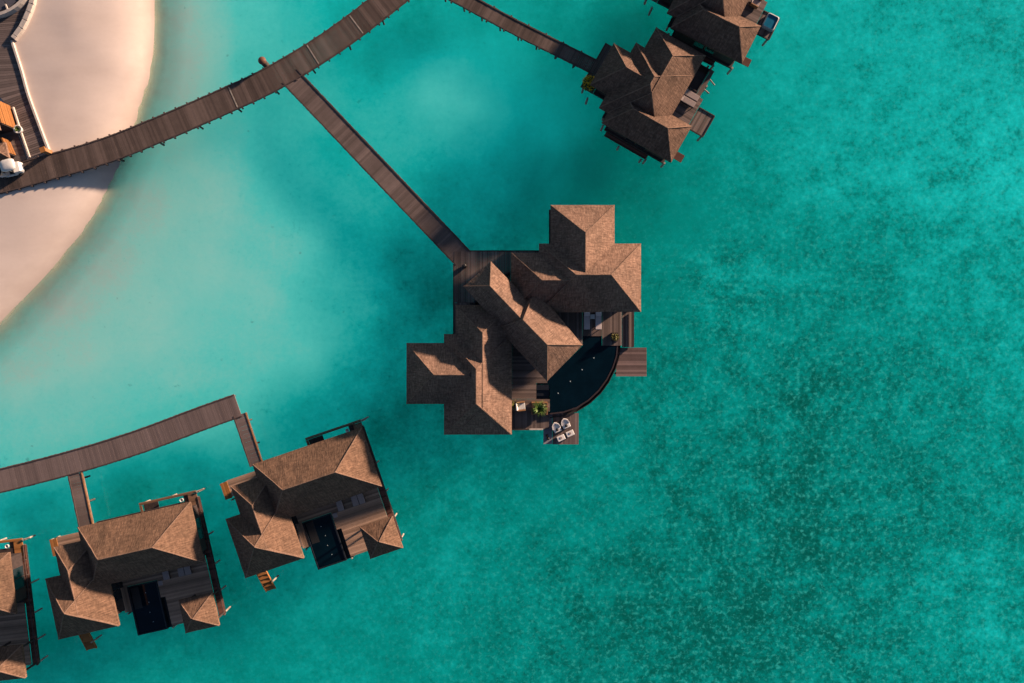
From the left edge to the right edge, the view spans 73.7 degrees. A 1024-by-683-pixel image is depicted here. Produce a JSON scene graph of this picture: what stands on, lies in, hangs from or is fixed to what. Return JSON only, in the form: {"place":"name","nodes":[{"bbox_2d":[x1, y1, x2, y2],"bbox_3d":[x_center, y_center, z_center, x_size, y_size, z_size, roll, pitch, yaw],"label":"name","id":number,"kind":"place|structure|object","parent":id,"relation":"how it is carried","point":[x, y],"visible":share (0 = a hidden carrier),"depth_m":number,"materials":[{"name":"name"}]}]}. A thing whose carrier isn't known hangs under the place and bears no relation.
{"place":"outdoors","nodes":[
{"label":"outdoors","id":0,"kind":"place"},
{"bbox_2d":[0,0,164,337],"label":"beach sand","id":1,"kind":"structure","parent":0,"point":[91,69],"depth_m":68.81,"materials":[{"name":"beige sand"}]},
{"bbox_2d":[0,4,45,161],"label":"promenade","id":2,"kind":"structure","parent":1,"relation":"on","point":[12,92],"depth_m":68.31,"materials":[{"name":"brown wood"}]},
{"bbox_2d":[0,101,15,160],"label":"beach hut","id":3,"kind":"object","parent":2,"relation":"on","point":[7,125],"visible":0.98,"depth_m":67.26,"materials":[{"name":"wood"}]},
{"bbox_2d":[0,0,28,17],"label":"round pavilion","id":4,"kind":"structure","parent":2,"relation":"on","point":[8,8],"depth_m":67.91,"materials":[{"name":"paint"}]},
{"bbox_2d":[13,125,22,133],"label":"round planter","id":5,"kind":"object","parent":2,"relation":"on","point":[17,129],"visible":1,"depth_m":67.84,"materials":[{"name":"white ceramic"}]},
{"bbox_2d":[12,107,31,157],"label":"kerb rail","id":6,"kind":"object","parent":2,"relation":"on","point":[22,136],"visible":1,"depth_m":68.14,"materials":[{"name":"paint"}]},
{"bbox_2d":[11,0,36,40],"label":"seawall","id":7,"kind":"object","parent":1,"relation":"on","point":[19,31],"visible":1,"depth_m":68.03,"materials":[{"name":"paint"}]},
{"bbox_2d":[10,40,50,149],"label":"kerb wall","id":8,"kind":"structure","parent":1,"relation":"on","point":[28,95],"depth_m":68.18,"materials":[{"name":"paint"}]},
{"bbox_2d":[39,146,52,154],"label":"timber pillar","id":9,"kind":"structure","parent":1,"relation":"on","point":[43,149],"depth_m":67.48,"materials":[{"name":"brown wood"}]},
{"bbox_2d":[0,0,1023,682],"bbox_3d":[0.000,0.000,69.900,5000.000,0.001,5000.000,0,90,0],"label":"lagoon water","id":10,"kind":"structure","parent":0,"point":[794,454],"depth_m":69.90,"materials":[{"name":"teal liquid"}]},
{"bbox_2d":[0,535,47,680],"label":"water villa","id":11,"kind":"object","parent":10,"relation":"in","point":[16,594],"visible":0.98,"depth_m":68.09,"materials":[{"name":"brown wood"}]},
{"bbox_2d":[12,564,25,591],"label":"window","id":12,"kind":"structure","parent":11,"relation":"in","point":[18,572],"depth_m":67.46,"materials":[{"name":"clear glass"}]},
{"bbox_2d":[68,472,96,526],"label":"jetty","id":13,"kind":"object","parent":10,"relation":"in","point":[82,501],"visible":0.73,"depth_m":68.31,"materials":[{"name":"brown wood"}]},
{"bbox_2d":[0,394,241,492],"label":"boardwalk","id":14,"kind":"structure","parent":10,"relation":"in","point":[179,426],"depth_m":68.30,"materials":[{"name":"brown wood"}]},
{"bbox_2d":[45,488,230,650],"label":"water villa","id":15,"kind":"object","parent":10,"relation":"in","point":[110,569],"visible":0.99,"depth_m":65.32,"materials":[{"name":"brown wood"}]},
{"bbox_2d":[111,582,122,602],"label":"window","id":16,"kind":"structure","parent":15,"relation":"in","point":[116,588],"depth_m":67.55,"materials":[{"name":"black glass"}]},
{"bbox_2d":[162,571,171,579],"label":"sun lounger","id":17,"kind":"object","parent":15,"relation":"on","point":[166,575],"visible":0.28,"depth_m":67.91,"materials":[{"name":"grey fabric"}]},
{"bbox_2d":[177,567,184,576],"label":"sun lounger","id":18,"kind":"object","parent":15,"relation":"on","point":[181,571],"visible":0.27,"depth_m":67.91,"materials":[{"name":"grey fabric"}]},
{"bbox_2d":[184,566,192,574],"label":"sun lounger","id":19,"kind":"object","parent":15,"relation":"on","point":[188,570],"visible":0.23,"depth_m":67.91,"materials":[{"name":"grey fabric"}]},
{"bbox_2d":[195,516,204,539],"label":"window","id":20,"kind":"structure","parent":15,"relation":"in","point":[198,521],"depth_m":67.65,"materials":[{"name":"teal glass"}]},
{"bbox_2d":[0,0,409,193],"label":"boardwalk","id":21,"kind":"structure","parent":10,"relation":"in","point":[231,97],"depth_m":68.30,"materials":[{"name":"brown wood"}]},
{"bbox_2d":[0,158,23,178],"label":"golf buggy","id":22,"kind":"object","parent":21,"relation":"on","point":[9,167],"visible":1,"depth_m":67.41,"materials":[{"name":"white paint"}]},
{"bbox_2d":[233,412,262,466],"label":"jetty","id":23,"kind":"object","parent":10,"relation":"in","point":[249,442],"visible":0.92,"depth_m":68.31,"materials":[{"name":"brown wood"}]},
{"bbox_2d":[258,57,269,67],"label":"mooring post","id":24,"kind":"object","parent":10,"relation":"in","point":[263,62],"visible":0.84,"depth_m":67.49,"materials":[{"name":"brown wood"}]},
{"bbox_2d":[220,417,403,591],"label":"water villa","id":25,"kind":"object","parent":10,"relation":"in","point":[287,506],"visible":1,"depth_m":65.26,"materials":[{"name":"brown wood"}]},
{"bbox_2d":[291,517,298,535],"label":"window","id":26,"kind":"structure","parent":25,"relation":"in","point":[292,518],"depth_m":67.90,"materials":[{"name":"black glass"}]},
{"bbox_2d":[336,500,344,511],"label":"sun lounger","id":27,"kind":"object","parent":25,"relation":"on","point":[340,505],"visible":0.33,"depth_m":67.91,"materials":[{"name":"grey fabric"}]},
{"bbox_2d":[350,495,359,506],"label":"sun lounger","id":28,"kind":"object","parent":25,"relation":"on","point":[354,500],"visible":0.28,"depth_m":67.91,"materials":[{"name":"grey fabric"}]},
{"bbox_2d":[357,493,365,504],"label":"sun lounger","id":29,"kind":"object","parent":25,"relation":"on","point":[361,498],"visible":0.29,"depth_m":67.91,"materials":[{"name":"grey fabric"}]},
{"bbox_2d":[282,69,470,264],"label":"jetty","id":30,"kind":"object","parent":10,"relation":"in","point":[374,165],"visible":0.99,"depth_m":68.32,"materials":[{"name":"brown wood"}]},
{"bbox_2d":[445,0,597,72],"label":"jetty","id":31,"kind":"object","parent":10,"relation":"in","point":[518,29],"visible":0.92,"depth_m":68.30,"materials":[{"name":"brown wood"}]},
{"bbox_2d":[406,205,646,443],"bbox_3d":[1.710,-1.408,66.794,23.768,8.611,23.597,0,90,0],"label":"grand villa","id":32,"kind":"object","parent":10,"relation":"in","point":[519,333],"visible":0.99,"depth_m":64.90,"materials":[{"name":"brown wood"}]},
{"bbox_2d":[512,399,518,409],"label":"fern","id":33,"kind":"object","parent":32,"relation":"on","point":[513,404],"visible":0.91,"depth_m":67.67,"materials":[{"name":"green plant"}]},
{"bbox_2d":[515,401,525,411],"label":"armchair","id":34,"kind":"object","parent":32,"relation":"on","point":[521,405],"visible":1,"depth_m":67.83,"materials":[{"name":"white fabric"}]},
{"bbox_2d":[532,400,547,415],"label":"potted palm","id":35,"kind":"object","parent":32,"relation":"on","point":[539,408],"visible":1,"depth_m":67.56,"materials":[{"name":"green plant"}]},
{"bbox_2d":[552,422,561,433],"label":"pod chair","id":36,"kind":"object","parent":32,"relation":"on","point":[556,427],"visible":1,"depth_m":68.47,"materials":[{"name":"white fabric"}]},
{"bbox_2d":[556,434,565,441],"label":"footstool","id":37,"kind":"object","parent":32,"relation":"on","point":[560,437],"visible":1,"depth_m":68.55,"materials":[{"name":"white fabric"}]},
{"bbox_2d":[561,418,570,428],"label":"pod chair","id":38,"kind":"object","parent":32,"relation":"on","point":[565,423],"visible":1,"depth_m":68.47,"materials":[{"name":"white fabric"}]},
{"bbox_2d":[565,429,573,436],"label":"footstool","id":39,"kind":"object","parent":32,"relation":"on","point":[569,433],"visible":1,"depth_m":68.55,"materials":[{"name":"white fabric"}]},
{"bbox_2d":[583,312,589,329],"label":"sun lounger","id":40,"kind":"object","parent":32,"relation":"on","point":[586,320],"visible":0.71,"depth_m":67.91,"materials":[{"name":"beige fabric"}]},
{"bbox_2d":[595,312,601,329],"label":"sun lounger","id":41,"kind":"object","parent":32,"relation":"on","point":[598,320],"visible":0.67,"depth_m":67.91,"materials":[{"name":"beige fabric"}]},
{"bbox_2d":[611,332,618,340],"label":"shrub","id":42,"kind":"object","parent":32,"relation":"on","point":[615,336],"visible":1,"depth_m":67.93,"materials":[{"name":"green plant"}]},
{"bbox_2d":[580,27,714,167],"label":"pool villa","id":43,"kind":"object","parent":10,"relation":"in","point":[639,90],"visible":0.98,"depth_m":65.06,"materials":[{"name":"brown wood"}]},
{"bbox_2d":[582,75,593,90],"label":"flowering bush","id":44,"kind":"object","parent":43,"relation":"on","point":[586,81],"visible":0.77,"depth_m":67.64,"materials":[{"name":"green plant"}]},
{"bbox_2d":[625,137,645,149],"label":"window","id":45,"kind":"structure","parent":43,"relation":"in","point":[627,139],"depth_m":67.86,"materials":[{"name":"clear glass"}]},
{"bbox_2d":[680,95,696,108],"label":"sun lounger","id":46,"kind":"object","parent":43,"relation":"on","point":[689,102],"visible":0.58,"depth_m":67.91,"materials":[{"name":"grey fabric"}]},
{"bbox_2d":[684,89,699,101],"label":"sun lounger","id":47,"kind":"object","parent":43,"relation":"on","point":[691,95],"visible":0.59,"depth_m":67.91,"materials":[{"name":"grey fabric"}]},
{"bbox_2d":[644,0,779,74],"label":"pool villa","id":48,"kind":"object","parent":10,"relation":"in","point":[724,32],"visible":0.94,"depth_m":65.31,"materials":[{"name":"brown wood"}]},
{"bbox_2d":[691,41,715,55],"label":"window","id":49,"kind":"structure","parent":48,"relation":"in","point":[695,44],"depth_m":67.60,"materials":[{"name":"teal glass"}]},
{"bbox_2d":[749,0,761,8],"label":"armchair","id":50,"kind":"object","parent":48,"relation":"on","point":[754,4],"visible":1,"depth_m":67.83,"materials":[{"name":"white fabric"}]},
{"bbox_2d":[761,13,778,31],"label":"hot tub","id":51,"kind":"object","parent":48,"relation":"on","point":[770,22],"visible":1,"depth_m":68.28,"materials":[{"name":"liquid"}]}
]}

